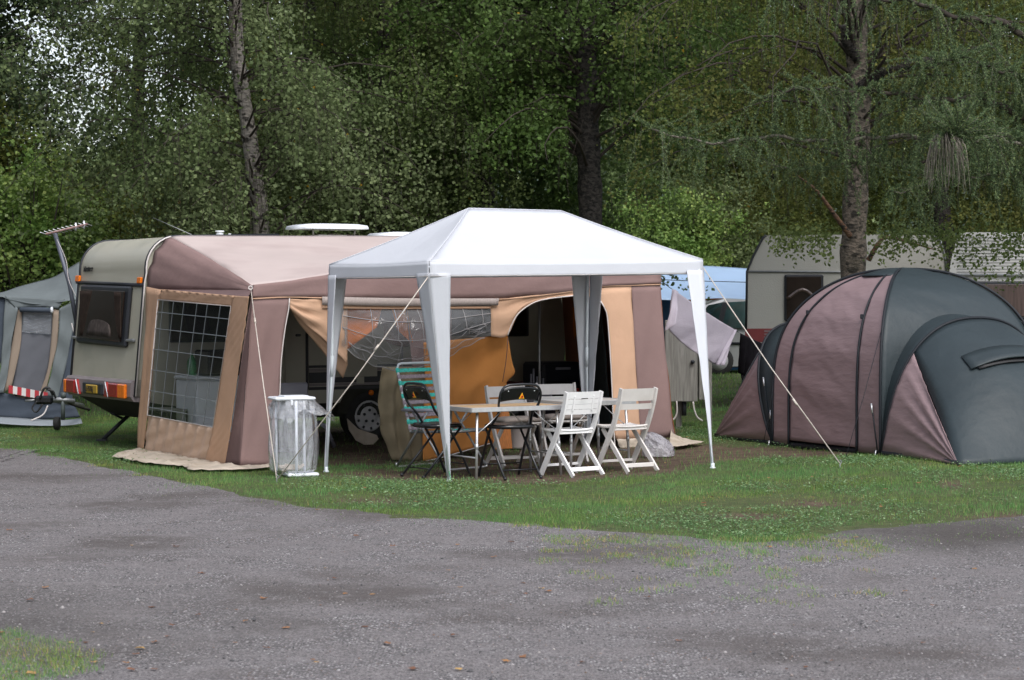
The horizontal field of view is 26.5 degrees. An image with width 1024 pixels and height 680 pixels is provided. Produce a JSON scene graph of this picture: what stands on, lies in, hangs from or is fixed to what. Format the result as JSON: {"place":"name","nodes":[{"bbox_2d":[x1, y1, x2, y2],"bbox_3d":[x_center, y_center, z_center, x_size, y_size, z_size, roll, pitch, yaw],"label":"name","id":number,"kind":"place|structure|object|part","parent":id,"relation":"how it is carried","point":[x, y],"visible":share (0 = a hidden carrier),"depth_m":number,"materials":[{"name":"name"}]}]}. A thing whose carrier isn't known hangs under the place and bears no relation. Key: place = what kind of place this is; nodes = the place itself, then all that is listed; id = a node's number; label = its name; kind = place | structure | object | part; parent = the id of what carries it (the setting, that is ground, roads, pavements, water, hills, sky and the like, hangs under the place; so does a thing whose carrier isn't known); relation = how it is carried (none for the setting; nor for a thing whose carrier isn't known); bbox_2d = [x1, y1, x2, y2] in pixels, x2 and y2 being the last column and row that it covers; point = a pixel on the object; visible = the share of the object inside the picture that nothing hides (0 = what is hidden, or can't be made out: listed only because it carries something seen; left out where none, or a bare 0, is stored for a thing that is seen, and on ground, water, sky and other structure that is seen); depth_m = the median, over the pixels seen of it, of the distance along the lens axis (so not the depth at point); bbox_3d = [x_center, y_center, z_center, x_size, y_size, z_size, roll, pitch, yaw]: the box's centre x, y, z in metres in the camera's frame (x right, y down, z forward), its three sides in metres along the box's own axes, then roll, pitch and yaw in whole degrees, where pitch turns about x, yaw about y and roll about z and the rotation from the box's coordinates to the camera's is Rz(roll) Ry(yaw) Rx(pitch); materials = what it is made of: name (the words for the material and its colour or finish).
{"place":"outdoors","nodes":[
{"label":"outdoors","id":0,"kind":"place"},
{"bbox_2d":[0,625,112,679],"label":"verge grass","id":1,"kind":"structure","parent":0,"point":[32,666],"depth_m":10.08,"materials":[{"name":"green plant"}]},
{"bbox_2d":[0,364,741,419],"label":"grass","id":2,"kind":"structure","parent":0,"point":[714,375],"depth_m":34.38,"materials":[{"name":"green plant"}]},
{"bbox_2d":[0,0,1010,157],"label":"sky","id":3,"kind":"structure","parent":0,"point":[27,11],"materials":[{"name":"white"}]},
{"bbox_2d":[0,448,1023,679],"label":"gravel road","id":4,"kind":"structure","parent":0,"point":[667,647],"depth_m":12.22,"materials":[{"name":"grey gravel"}]},
{"bbox_2d":[0,378,976,673],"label":"fallen leaves","id":5,"kind":"object","parent":4,"relation":"on","point":[462,586],"visible":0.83,"depth_m":11.26,"materials":[{"name":"brown plant"}]},
{"bbox_2d":[89,462,898,606],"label":"grass tufts","id":6,"kind":"object","parent":4,"relation":"on","point":[713,541],"visible":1,"depth_m":14.25,"materials":[{"name":"green plant"}]},
{"bbox_2d":[0,352,1023,552],"bbox_3d":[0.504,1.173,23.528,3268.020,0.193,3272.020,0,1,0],"label":"ground","id":7,"kind":"structure","parent":0,"point":[675,460],"depth_m":19.16,"materials":[{"name":"green plant"}]},
{"bbox_2d":[0,262,82,425],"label":"grey awning","id":8,"kind":"object","parent":7,"relation":"on","point":[27,358],"visible":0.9,"depth_m":28.64,"materials":[{"name":"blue fabric"}]},
{"bbox_2d":[0,82,92,288],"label":"leafy bush","id":9,"kind":"object","parent":7,"relation":"on","point":[5,158],"visible":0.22,"depth_m":35.22,"materials":[{"name":"green plant"}]},
{"bbox_2d":[25,386,89,429],"bbox_3d":[-5.688,0.858,27.932,0.556,0.558,1.093,0,1,30],"label":"caravan drawbar","id":10,"kind":"object","parent":7,"relation":"on","point":[62,400],"visible":1,"depth_m":27.59,"materials":[{"name":"metal"}]},
{"bbox_2d":[0,119,138,398],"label":"leafy bush","id":11,"kind":"object","parent":7,"relation":"on","point":[22,267],"visible":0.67,"depth_m":33.99,"materials":[{"name":"green plant"}]},
{"bbox_2d":[0,0,153,180],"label":"maple tree","id":12,"kind":"object","parent":7,"relation":"on","point":[4,21],"visible":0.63,"depth_m":36.40,"materials":[{"name":"green plant"}]},
{"bbox_2d":[39,105,196,232],"bbox_3d":[-6.998,-1.679,38.817,4.172,5.064,2.994,0,1,0],"label":"leafy bush","id":13,"kind":"object","parent":7,"relation":"on","point":[82,169],"visible":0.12,"depth_m":38.53,"materials":[{"name":"green plant"}]},
{"bbox_2d":[7,0,261,168],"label":"birch tree","id":14,"kind":"object","parent":7,"relation":"on","point":[111,56],"visible":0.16,"depth_m":39.05,"materials":[{"name":"green plant"}]},
{"bbox_2d":[149,407,187,421],"bbox_3d":[-3.757,0.988,23.691,0.250,0.485,0.550,-1,1,-30],"label":"shelf","id":15,"kind":"object","parent":7,"relation":"on","point":[177,410],"visible":0.23,"depth_m":23.51,"materials":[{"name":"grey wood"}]},
{"bbox_2d":[56,163,333,251],"bbox_3d":[-5.488,-1.089,36.881,5.435,3.959,3.092,0,1,0],"label":"leafy bush","id":16,"kind":"object","parent":7,"relation":"on","point":[115,226],"visible":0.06,"depth_m":36.49,"materials":[{"name":"green plant"}]},
{"bbox_2d":[174,375,245,430],"bbox_3d":[-3.208,0.806,23.806,0.820,0.840,0.640,-1,1,-30],"label":"fridge","id":17,"kind":"object","parent":7,"relation":"on","point":[201,392],"visible":0.12,"depth_m":23.44,"materials":[{"name":"white metal"}]},
{"bbox_2d":[187,353,195,375],"bbox_3d":[-3.478,0.267,23.580,0.100,0.250,0.098,0,1,0],"label":"bottle","id":18,"kind":"object","parent":17,"relation":"on","point":[192,369],"visible":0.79,"depth_m":23.54,"materials":[{"name":"green glass"}]},
{"bbox_2d":[195,349,241,375],"bbox_3d":[-3.215,0.244,23.783,0.400,0.275,0.415,-1,1,-30],"label":"microwave","id":19,"kind":"object","parent":17,"relation":"on","point":[205,365],"visible":0.46,"depth_m":23.57,"materials":[{"name":"black plastic"}]},
{"bbox_3d":[-3.152,0.245,23.587,0.250,0.230,0.013,-1,1,-30],"label":"door","id":20,"kind":"part","parent":19,"relation":"part of","materials":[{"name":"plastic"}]},
{"bbox_2d":[0,0,522,263],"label":"birch tree","id":21,"kind":"object","parent":7,"relation":"on","point":[318,84],"visible":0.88,"depth_m":30.26,"materials":[{"name":"green plant"}]},
{"bbox_2d":[274,382,310,452],"bbox_3d":[-2.432,0.826,23.333,0.440,0.747,0.400,-1,1,-30],"label":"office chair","id":22,"kind":"object","parent":7,"relation":"on","point":[300,388],"visible":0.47,"depth_m":23.21,"materials":[{"name":"grey plastic"}]},
{"bbox_2d":[80,0,506,235],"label":"birch tree","id":23,"kind":"object","parent":7,"relation":"on","point":[296,30],"visible":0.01,"depth_m":38.66,"materials":[{"name":"green plant"}]},
{"bbox_2d":[268,395,333,476],"bbox_3d":[-1.986,0.900,20.456,0.644,0.758,0.426,0,1,0],"label":"bag stand","id":24,"kind":"object","parent":7,"relation":"on","point":[273,407],"visible":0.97,"depth_m":20.35,"materials":[{"name":"white plastic"}]},
{"bbox_2d":[279,463,304,470],"bbox_3d":[-2.083,1.203,20.484,0.253,0.077,0.188,0,1,0],"label":"rubbish","id":25,"kind":"object","parent":24,"relation":"on","point":[289,467],"visible":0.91,"depth_m":20.45,"materials":[{"name":"white paper"}]},
{"bbox_2d":[63,218,564,446],"bbox_3d":[-2.321,-0.148,26.279,5.728,2.642,2.286,-1,1,-30],"label":"caravan","id":26,"kind":"object","parent":7,"relation":"on","point":[108,336],"visible":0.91,"depth_m":25.01,"materials":[{"name":"beige metal"}]},
{"bbox_2d":[40,221,91,330],"bbox_3d":[-5.329,-0.698,25.910,0.754,1.463,0.233,-1,1,-37],"label":"television aerial","id":27,"kind":"object","parent":26,"relation":"attached to","point":[64,263],"visible":1,"depth_m":25.91,"materials":[{"name":"metal"}]},
{"bbox_2d":[76,285,132,347],"bbox_3d":[-4.701,-0.283,24.940,0.136,0.715,1.660,-1,1,-30],"label":"rear window","id":28,"kind":"structure","parent":26,"relation":"in","point":[104,315],"depth_m":24.80,"materials":[{"name":"black glass"}]},
{"bbox_2d":[169,301,229,342],"bbox_3d":[-3.446,-0.236,24.325,0.837,0.519,0.050,-1,1,-30],"label":"side window","id":29,"kind":"structure","parent":26,"relation":"in","point":[189,308],"depth_m":24.26,"materials":[{"name":"black glass"}]},
{"bbox_2d":[284,306,305,400],"bbox_3d":[-2.481,0.141,24.896,0.263,1.117,0.050,-1,1,-30],"label":"door","id":30,"kind":"structure","parent":26,"relation":"in","point":[294,338],"depth_m":24.89,"materials":[{"name":"black plastic"}]},
{"bbox_2d":[112,235,703,482],"bbox_3d":[-0.752,0.071,23.215,6.570,2.522,4.658,-1,1,-31],"label":"awning","id":31,"kind":"object","parent":26,"relation":"attached to","point":[273,275],"visible":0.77,"depth_m":22.79,"materials":[{"name":"fabric"}]},
{"bbox_2d":[147,299,230,427],"bbox_3d":[-3.345,0.229,22.341,0.117,1.300,2.564,-1,1,-30],"label":"side window","id":32,"kind":"structure","parent":31,"relation":"in","point":[172,313],"depth_m":22.38,"materials":[{"name":"grey"}]},
{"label":"washing line","id":33,"kind":"object","parent":31,"relation":"attached to","visible":0},
{"bbox_2d":[664,289,736,364],"bbox_3d":[2.162,-0.143,24.770,0.172,0.883,1.457,1,1,38],"label":"towel","id":34,"kind":"object","parent":33,"relation":"hanging from","point":[680,325],"visible":0.78,"depth_m":24.74,"materials":[{"name":"white fabric"}]},
{"bbox_2d":[738,334,761,379],"bbox_3d":[2.864,0.228,25.687,0.534,0.624,0.198,-1,1,-32],"label":"black garment","id":35,"kind":"object","parent":33,"relation":"hanging from","point":[748,350],"visible":0.48,"depth_m":25.62,"materials":[{"name":"fabric"}]},
{"bbox_2d":[508,306,528,335],"bbox_3d":[0.061,-0.270,26.375,0.345,0.451,0.050,-1,1,-30],"label":"side window","id":36,"kind":"structure","parent":26,"relation":"in","point":[520,327],"depth_m":26.38,"materials":[{"name":"black glass"}]},
{"bbox_2d":[315,420,335,447],"bbox_3d":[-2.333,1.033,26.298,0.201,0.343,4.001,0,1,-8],"label":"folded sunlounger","id":37,"kind":"object","parent":7,"relation":"on","point":[331,439],"visible":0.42,"depth_m":24.43,"materials":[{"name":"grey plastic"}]},
{"bbox_2d":[347,419,377,444],"bbox_3d":[-1.722,1.073,25.049,0.400,0.346,0.020,-1,1,-30],"label":"cardboard piece","id":38,"kind":"object","parent":7,"relation":"on","point":[362,436],"visible":0.91,"depth_m":25.03,"materials":[{"name":"brown cardboard"}]},
{"bbox_2d":[132,0,614,237],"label":"birch tree","id":39,"kind":"object","parent":7,"relation":"on","point":[360,12],"visible":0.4,"depth_m":32.63,"materials":[{"name":"green plant"}]},
{"bbox_2d":[400,382,470,478],"bbox_3d":[-0.731,0.841,20.537,0.544,0.903,0.450,-1,1,-36],"label":"folding chair","id":40,"kind":"object","parent":7,"relation":"on","point":[414,392],"visible":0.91,"depth_m":20.45,"materials":[{"name":"black paint"}]},
{"bbox_2d":[395,361,487,470],"bbox_3d":[-0.705,0.743,21.474,0.724,1.044,0.628,1,2,42],"label":"lounge chair","id":41,"kind":"object","parent":7,"relation":"on","point":[428,410],"visible":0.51,"depth_m":21.52,"materials":[{"name":"green metal"}]},
{"bbox_2d":[269,0,716,299],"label":"poplar tree","id":42,"kind":"object","parent":7,"relation":"on","point":[554,193],"visible":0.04,"depth_m":36.17,"materials":[{"name":"green plant"}]},
{"bbox_2d":[492,384,511,448],"bbox_3d":[-0.134,0.815,23.345,0.240,0.711,0.143,-1,1,-30],"label":"orange board","id":43,"kind":"object","parent":7,"relation":"on","point":[505,440],"visible":0.3,"depth_m":23.33,"materials":[{"name":"orange wood"}]},
{"bbox_2d":[446,402,561,479],"bbox_3d":[-0.075,0.947,20.503,1.050,0.668,0.600,-1,1,-32],"label":"folding table","id":44,"kind":"object","parent":7,"relation":"on","point":[529,407],"visible":0.86,"depth_m":20.33,"materials":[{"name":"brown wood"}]},
{"bbox_2d":[478,383,542,480],"bbox_3d":[-0.011,0.846,20.408,0.450,0.903,0.544,-1,1,-26],"label":"folding chair","id":45,"kind":"object","parent":7,"relation":"on","point":[522,393],"visible":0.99,"depth_m":20.27,"materials":[{"name":"black paint"}]},
{"bbox_2d":[0,0,1022,364],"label":"distant wood","id":46,"kind":"object","parent":7,"relation":"on","point":[678,154],"depth_m":55.36,"materials":[{"name":"green plant"}]},
{"bbox_2d":[0,424,1023,539],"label":"clover","id":47,"kind":"object","parent":7,"relation":"on","point":[661,517],"visible":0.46,"depth_m":18.52,"materials":[{"name":"green plant"}]},
{"bbox_2d":[484,385,540,468],"bbox_3d":[0.002,0.859,21.704,0.430,0.810,0.506,-1,1,-26],"label":"folding chair","id":48,"kind":"object","parent":7,"relation":"on","point":[492,391],"visible":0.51,"depth_m":21.66,"materials":[{"name":"white plastic"}]},
{"bbox_2d":[506,381,522,415],"bbox_3d":[0.144,0.837,26.165,0.340,0.680,0.310,-1,1,-30],"label":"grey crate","id":49,"kind":"object","parent":7,"relation":"on","point":[515,413],"visible":0.18,"depth_m":26.09,"materials":[{"name":"plastic"}]},
{"bbox_2d":[511,429,526,448],"bbox_3d":[0.053,1.079,24.172,0.290,0.250,0.290,0,1,0],"label":"bucket","id":50,"kind":"object","parent":7,"relation":"on","point":[517,439],"visible":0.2,"depth_m":24.06,"materials":[{"name":"beige plastic"}]},
{"bbox_2d":[518,409,583,439],"bbox_3d":[0.479,0.983,25.804,0.627,0.380,0.580,-1,1,-30],"label":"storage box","id":51,"kind":"object","parent":7,"relation":"on","point":[562,436],"visible":0.07,"depth_m":25.55,"materials":[{"name":"grey plastic"}]},
{"bbox_2d":[527,369,551,401],"bbox_3d":[0.286,0.527,25.150,0.320,0.393,0.200,-1,1,-30],"label":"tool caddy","id":52,"kind":"object","parent":51,"relation":"on","point":[536,382],"visible":0.26,"depth_m":25.12,"materials":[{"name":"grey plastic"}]},
{"bbox_2d":[523,361,579,395],"bbox_3d":[0.478,0.511,25.882,0.521,0.507,0.530,-1,1,-30],"label":"storage crate","id":53,"kind":"object","parent":51,"relation":"on","point":[560,372],"visible":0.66,"depth_m":25.70,"materials":[{"name":"black plastic"}]},
{"bbox_2d":[278,208,841,481],"bbox_3d":[0.165,0.016,20.321,4.539,2.552,3.636,-1,1,-35],"label":"gazebo","id":54,"kind":"object","parent":7,"relation":"on","point":[477,242],"visible":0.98,"depth_m":20.62,"materials":[{"name":"white fabric"}]},
{"bbox_2d":[534,382,588,463],"bbox_3d":[0.493,0.843,22.036,0.430,0.810,0.506,-1,1,-18],"label":"folding chair","id":55,"kind":"object","parent":7,"relation":"on","point":[547,389],"visible":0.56,"depth_m":22.10,"materials":[{"name":"white plastic"}]},
{"bbox_2d":[540,390,604,477],"bbox_3d":[0.578,0.883,20.591,0.430,0.810,0.506,-1,1,-36],"label":"folding chair","id":56,"kind":"object","parent":7,"relation":"on","point":[585,403],"visible":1,"depth_m":20.51,"materials":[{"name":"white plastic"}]},
{"bbox_2d":[326,0,840,224],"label":"poplar tree","id":57,"kind":"object","parent":7,"relation":"on","point":[589,21],"visible":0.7,"depth_m":32.02,"materials":[{"name":"green plant"}]},
{"bbox_2d":[534,397,635,470],"bbox_3d":[0.706,0.921,21.017,0.800,0.693,0.600,-1,1,-32],"label":"folding table","id":58,"kind":"object","parent":7,"relation":"on","point":[608,401],"visible":0.6,"depth_m":20.96,"materials":[{"name":"laminate"}]},
{"bbox_2d":[596,387,659,473],"bbox_3d":[1.103,0.853,20.713,0.430,0.810,0.506,-1,1,-34],"label":"folding chair","id":59,"kind":"object","parent":7,"relation":"on","point":[644,394],"visible":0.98,"depth_m":20.63,"materials":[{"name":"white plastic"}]},
{"bbox_2d":[642,432,674,455],"bbox_3d":[1.485,1.061,22.184,0.361,0.248,0.256,0,1,0],"label":"plastic sack","id":60,"kind":"object","parent":7,"relation":"on","point":[665,442],"visible":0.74,"depth_m":22.25,"materials":[{"name":"white plastic"}]},
{"bbox_2d":[548,0,805,240],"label":"birch tree","id":61,"kind":"object","parent":7,"relation":"on","point":[613,172],"visible":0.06,"depth_m":48.40,"materials":[{"name":"green plant"}]},
{"bbox_2d":[665,320,711,428],"bbox_3d":[2.139,0.453,26.540,0.564,1.397,0.550,0,1,0],"label":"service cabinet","id":62,"kind":"object","parent":7,"relation":"on","point":[684,370],"visible":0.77,"depth_m":26.31,"materials":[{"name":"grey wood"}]},
{"bbox_3d":[2.052,0.253,26.305,0.392,0.988,0.090,0,1,0],"label":"door","id":63,"kind":"part","parent":62,"relation":"part of","materials":[{"name":"grey wood"}]},
{"bbox_2d":[602,171,775,266],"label":"shrub","id":64,"kind":"object","parent":7,"relation":"on","point":[670,236],"visible":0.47,"depth_m":46.48,"materials":[{"name":"green plant"}]},
{"bbox_2d":[661,266,746,340],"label":"tarpaulin shelter","id":65,"kind":"object","parent":7,"relation":"on","point":[730,282],"visible":0.5,"depth_m":41.55,"materials":[{"name":"fabric"}]},
{"bbox_2d":[705,299,744,373],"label":"parked car","id":66,"kind":"object","parent":7,"relation":"on","point":[720,310],"visible":0.13,"depth_m":43.70,"materials":[{"name":"silver metal"}]},
{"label":"window","id":67,"kind":"part","parent":66,"relation":"part of","materials":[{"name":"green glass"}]},
{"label":"window","id":68,"kind":"part","parent":66,"relation":"part of","materials":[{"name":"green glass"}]},
{"bbox_2d":[686,191,784,267],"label":"shrub","id":69,"kind":"object","parent":7,"relation":"on","point":[743,262],"visible":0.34,"depth_m":47.03,"materials":[{"name":"green plant"}]},
{"bbox_2d":[630,0,914,241],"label":"birch tree","id":70,"kind":"object","parent":7,"relation":"on","point":[795,219],"visible":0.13,"depth_m":48.90,"materials":[{"name":"green plant"}]},
{"bbox_2d":[596,0,1023,292],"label":"birch tree","id":71,"kind":"object","parent":7,"relation":"on","point":[853,247],"visible":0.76,"depth_m":26.87,"materials":[{"name":"green plant"}]},
{"bbox_2d":[625,0,1023,247],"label":"larch tree","id":72,"kind":"object","parent":7,"relation":"on","point":[972,135],"visible":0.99,"depth_m":24.86,"materials":[{"name":"green plant"}]},
{"bbox_2d":[744,234,946,376],"bbox_3d":[4.919,-0.309,32.041,3.188,2.444,2.219,0,1,0],"label":"caravan","id":73,"kind":"object","parent":7,"relation":"on","point":[777,292],"visible":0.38,"depth_m":30.98,"materials":[{"name":"beige metal"}]},
{"bbox_2d":[784,274,822,320],"bbox_3d":[4.163,-0.601,30.962,0.558,0.667,0.074,0,1,0],"label":"window","id":74,"kind":"structure","parent":73,"relation":"in","point":[797,288],"depth_m":30.94,"materials":[{"name":"black glass"}]},
{"bbox_2d":[708,0,1023,271],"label":"birch tree","id":75,"kind":"object","parent":7,"relation":"on","point":[948,214],"visible":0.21,"depth_m":33.83,"materials":[{"name":"green plant"}]},
{"bbox_2d":[714,267,1023,465],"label":"dome tent","id":76,"kind":"object","parent":7,"relation":"on","point":[926,363],"visible":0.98,"depth_m":21.97,"materials":[{"name":"fabric"}]},
{"bbox_2d":[773,275,892,452],"bbox_3d":[3.692,0.194,22.768,0.979,1.847,2.054,-1,1,-24],"label":"door side","id":77,"kind":"structure","parent":76,"relation":"in","point":[871,330],"depth_m":22.02,"materials":[{"name":"fabric"}]},
{"bbox_2d":[789,276,882,446],"bbox_3d":[3.535,0.193,22.745,0.687,1.766,1.314,-1,1,-25],"label":"door","id":78,"kind":"structure","parent":76,"relation":"in","point":[823,365],"depth_m":22.64,"materials":[{"name":"pink fabric"}]},
{"bbox_2d":[822,0,1023,243],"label":"birch tree","id":79,"kind":"object","parent":7,"relation":"on","point":[982,197],"visible":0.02,"depth_m":34.15,"materials":[{"name":"green plant"}]},
{"bbox_2d":[948,232,1023,324],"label":"caravan","id":80,"kind":"object","parent":7,"relation":"on","point":[1015,299],"visible":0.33,"depth_m":29.48,"materials":[{"name":"metal"}]},
{"bbox_2d":[972,281,1023,318],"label":"window","id":81,"kind":"structure","parent":80,"relation":"in","point":[1016,298],"depth_m":29.44,"materials":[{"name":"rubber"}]}
]}

